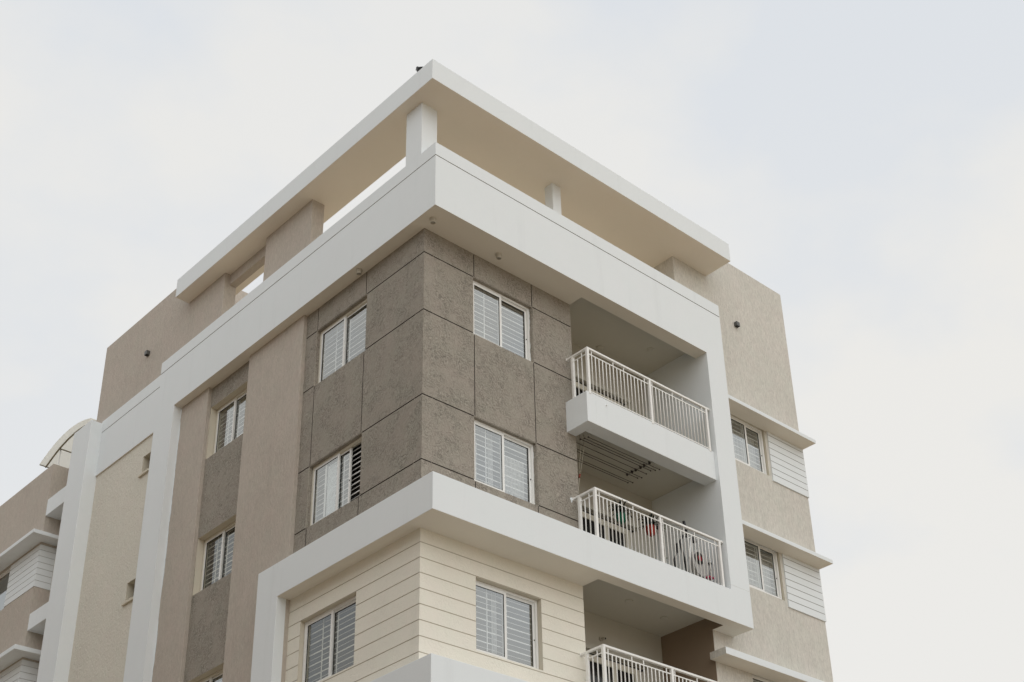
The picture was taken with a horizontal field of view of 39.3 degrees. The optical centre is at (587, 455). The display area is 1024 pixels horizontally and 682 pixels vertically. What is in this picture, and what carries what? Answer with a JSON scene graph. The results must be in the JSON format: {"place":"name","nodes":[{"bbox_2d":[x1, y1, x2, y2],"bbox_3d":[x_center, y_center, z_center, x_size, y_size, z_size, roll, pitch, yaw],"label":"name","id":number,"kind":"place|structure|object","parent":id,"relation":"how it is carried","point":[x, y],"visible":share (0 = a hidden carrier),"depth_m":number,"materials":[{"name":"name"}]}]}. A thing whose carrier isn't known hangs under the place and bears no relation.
{"place":"outdoors","nodes":[
{"label":"outdoors","id":0,"kind":"place"},
{"bbox_2d":[0,0,1023,681],"label":"sky","id":1,"kind":"structure","parent":0,"point":[861,162],"materials":[{"name":"white"}]},
{"bbox_2d":[673,521,713,579],"bbox_3d":[1.909,1.926,27.447,1.200,1.422,0.520,24,-39,-39],"label":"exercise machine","id":2,"kind":"object","parent":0,"point":[694,555],"visible":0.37,"depth_m":27.50,"materials":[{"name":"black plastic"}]},
{"label":"ground","id":3,"kind":"structure","parent":0,"visible":0},
{"bbox_2d":[0,464,68,681],"bbox_3d":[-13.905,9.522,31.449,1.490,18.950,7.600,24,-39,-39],"label":"apartment wing","id":4,"kind":"structure","parent":3,"relation":"on","point":[30,516],"depth_m":33.33,"materials":[{"name":"beige paint"}]},
{"bbox_2d":[0,567,10,579],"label":"window","id":5,"kind":"structure","parent":4,"relation":"in","point":[7,571],"depth_m":34.53,"materials":[{"name":"white plastic"}]},
{"bbox_2d":[39,418,96,467],"bbox_3d":[-11.710,0.427,35.149,2.500,1.400,2.614,24,-39,-39],"label":"arched canopy","id":6,"kind":"object","parent":4,"relation":"on","point":[59,452],"visible":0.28,"depth_m":35.17,"materials":[{"name":"white metal"}]},
{"bbox_2d":[37,59,832,681],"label":"apartment building","id":7,"kind":"structure","parent":3,"relation":"on","point":[313,457],"depth_m":27.46,"materials":[{"name":"grey paint"}]},
{"bbox_2d":[121,586,134,605],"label":"vent window","id":8,"kind":"structure","parent":7,"relation":"in","point":[130,599],"depth_m":29.26,"materials":[{"name":"beige paint"}]},
{"bbox_2d":[138,468,148,477],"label":"vent window","id":9,"kind":"structure","parent":7,"relation":"in","point":[147,470],"depth_m":30.72,"materials":[{"name":"beige paint"}]},
{"bbox_2d":[144,350,149,356],"bbox_3d":[-10.101,-2.336,32.820,0.085,0.113,0.110,24,-39,-39],"label":"wall light","id":10,"kind":"object","parent":7,"relation":"attached to","point":[147,353],"visible":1,"depth_m":32.79,"materials":[{"name":"metal"}]},
{"bbox_2d":[199,669,222,681],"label":"window","id":11,"kind":"structure","parent":7,"relation":"in","point":[218,674],"depth_m":26.56,"materials":[{"name":"plastic"}]},
{"bbox_2d":[200,521,235,590],"bbox_3d":[-7.089,1.994,27.854,0.112,1.231,1.370,24,-39,-39],"label":"window","id":12,"kind":"structure","parent":7,"relation":"in","point":[223,532],"depth_m":28.06,"materials":[{"name":"plastic"}]},
{"bbox_2d":[213,388,246,453],"bbox_3d":[-7.228,-0.656,29.358,0.112,1.231,1.370,24,-39,-39],"label":"window","id":13,"kind":"structure","parent":7,"relation":"in","point":[235,400],"depth_m":29.57,"materials":[{"name":"plastic"}]},
{"bbox_2d":[302,596,355,681],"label":"window","id":14,"kind":"structure","parent":7,"relation":"in","point":[351,601],"depth_m":24.10,"materials":[{"name":"white plastic"}]},
{"bbox_2d":[310,437,361,525],"bbox_3d":[-4.358,0.532,25.474,0.250,1.288,1.578,24,-39,-39],"label":"window","id":15,"kind":"structure","parent":7,"relation":"in","point":[331,487],"depth_m":25.67,"materials":[{"name":"plastic"}]},
{"bbox_2d":[318,299,366,382],"bbox_3d":[-4.545,-2.106,26.917,0.112,1.263,1.578,24,-39,-39],"label":"window","id":16,"kind":"structure","parent":7,"relation":"in","point":[360,306],"depth_m":27.10,"materials":[{"name":"plastic"}]},
{"bbox_2d":[356,268,362,274],"bbox_3d":[-4.291,-3.437,26.876,0.124,0.095,0.124,24,-39,-39],"label":"soffit light","id":17,"kind":"object","parent":7,"relation":"attached to","point":[359,271],"visible":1,"depth_m":26.85,"materials":[{"name":"beige"}]},
{"bbox_2d":[430,217,435,224],"bbox_3d":[-2.774,-4.201,25.671,0.124,0.095,0.124,24,-39,-39],"label":"soffit light","id":18,"kind":"object","parent":7,"relation":"attached to","point":[433,220],"visible":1,"depth_m":25.64,"materials":[{"name":"beige"}]},
{"bbox_2d":[495,253,501,259],"bbox_3d":[-1.656,-3.698,26.660,0.124,0.095,0.124,24,-39,-39],"label":"soffit light","id":19,"kind":"object","parent":7,"relation":"attached to","point":[498,256],"visible":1,"depth_m":26.64,"materials":[{"name":"beige"}]},
{"bbox_2d":[473,280,529,360],"bbox_3d":[-1.649,-2.450,26.579,1.446,1.263,0.112,24,-39,-39],"label":"window","id":20,"kind":"structure","parent":7,"relation":"in","point":[500,297],"depth_m":26.74,"materials":[{"name":"white plastic"}]},
{"bbox_2d":[474,419,534,503],"bbox_3d":[-1.560,0.195,25.134,1.446,1.293,0.251,24,-39,-39],"label":"window","id":21,"kind":"structure","parent":7,"relation":"in","point":[511,472],"depth_m":25.30,"materials":[{"name":"white plastic"}]},
{"bbox_2d":[476,580,538,668],"bbox_3d":[-1.434,2.862,23.635,1.439,1.302,0.250,24,-39,-39],"label":"window","id":22,"kind":"structure","parent":7,"relation":"in","point":[533,603],"depth_m":23.75,"materials":[{"name":"white plastic"}]},
{"bbox_2d":[575,371,630,405],"bbox_3d":[-0.025,-0.713,29.039,2.650,2.030,0.120,24,-39,-39],"label":"balcony door","id":23,"kind":"structure","parent":7,"relation":"in","point":[576,374],"depth_m":29.70,"materials":[{"name":"plastic"}]},
{"bbox_2d":[582,501,639,548],"bbox_3d":[0.111,1.880,27.566,2.650,2.030,0.120,24,-39,-39],"label":"balcony door","id":24,"kind":"structure","parent":7,"relation":"in","point":[587,504],"depth_m":28.21,"materials":[{"name":"plastic"}]},
{"bbox_2d":[585,642,649,681],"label":"balcony door","id":25,"kind":"structure","parent":7,"relation":"in","point":[589,646],"depth_m":26.70,"materials":[{"name":"plastic"}]},
{"bbox_2d":[576,431,659,487],"bbox_3d":[0.399,0.611,27.238,2.072,1.675,0.879,24,-39,-39],"label":"clothes airer","id":26,"kind":"object","parent":7,"relation":"hanging from","point":[640,467],"visible":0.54,"depth_m":27.50,"materials":[{"name":"metal"}]},
{"bbox_2d":[608,500,634,523],"bbox_3d":[0.624,1.065,26.063,0.612,0.385,0.452,24,-39,-39],"label":"hanging planter","id":27,"kind":"object","parent":7,"relation":"hanging from","point":[620,512],"visible":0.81,"depth_m":26.00,"materials":[{"name":"green plant"}]},
{"bbox_2d":[638,514,662,536],"bbox_3d":[1.177,1.325,26.553,0.602,0.387,0.450,24,-39,-39],"label":"hanging planter","id":28,"kind":"object","parent":7,"relation":"hanging from","point":[653,526],"visible":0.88,"depth_m":26.46,"materials":[{"name":"red plant"}]},
{"bbox_2d":[734,321,739,327],"bbox_3d":[3.353,-2.934,32.157,0.110,0.113,0.085,24,-39,-39],"label":"wall light","id":29,"kind":"object","parent":7,"relation":"attached to","point":[736,324],"visible":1,"depth_m":32.12,"materials":[{"name":"metal"}]},
{"bbox_2d":[730,415,766,474],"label":"window","id":30,"kind":"structure","parent":7,"relation":"in","point":[744,449],"depth_m":30.90,"materials":[{"name":"white plastic"}]},
{"bbox_2d":[744,538,781,598],"bbox_3d":[3.397,2.334,29.259,1.335,1.161,0.251,24,-39,-39],"label":"window","id":31,"kind":"structure","parent":7,"relation":"in","point":[759,578],"depth_m":29.44,"materials":[{"name":"white plastic"}]},
{"bbox_2d":[752,674,773,681],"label":"window","id":32,"kind":"structure","parent":7,"relation":"in","point":[755,677],"depth_m":27.75,"materials":[{"name":"white plastic"}]}
]}

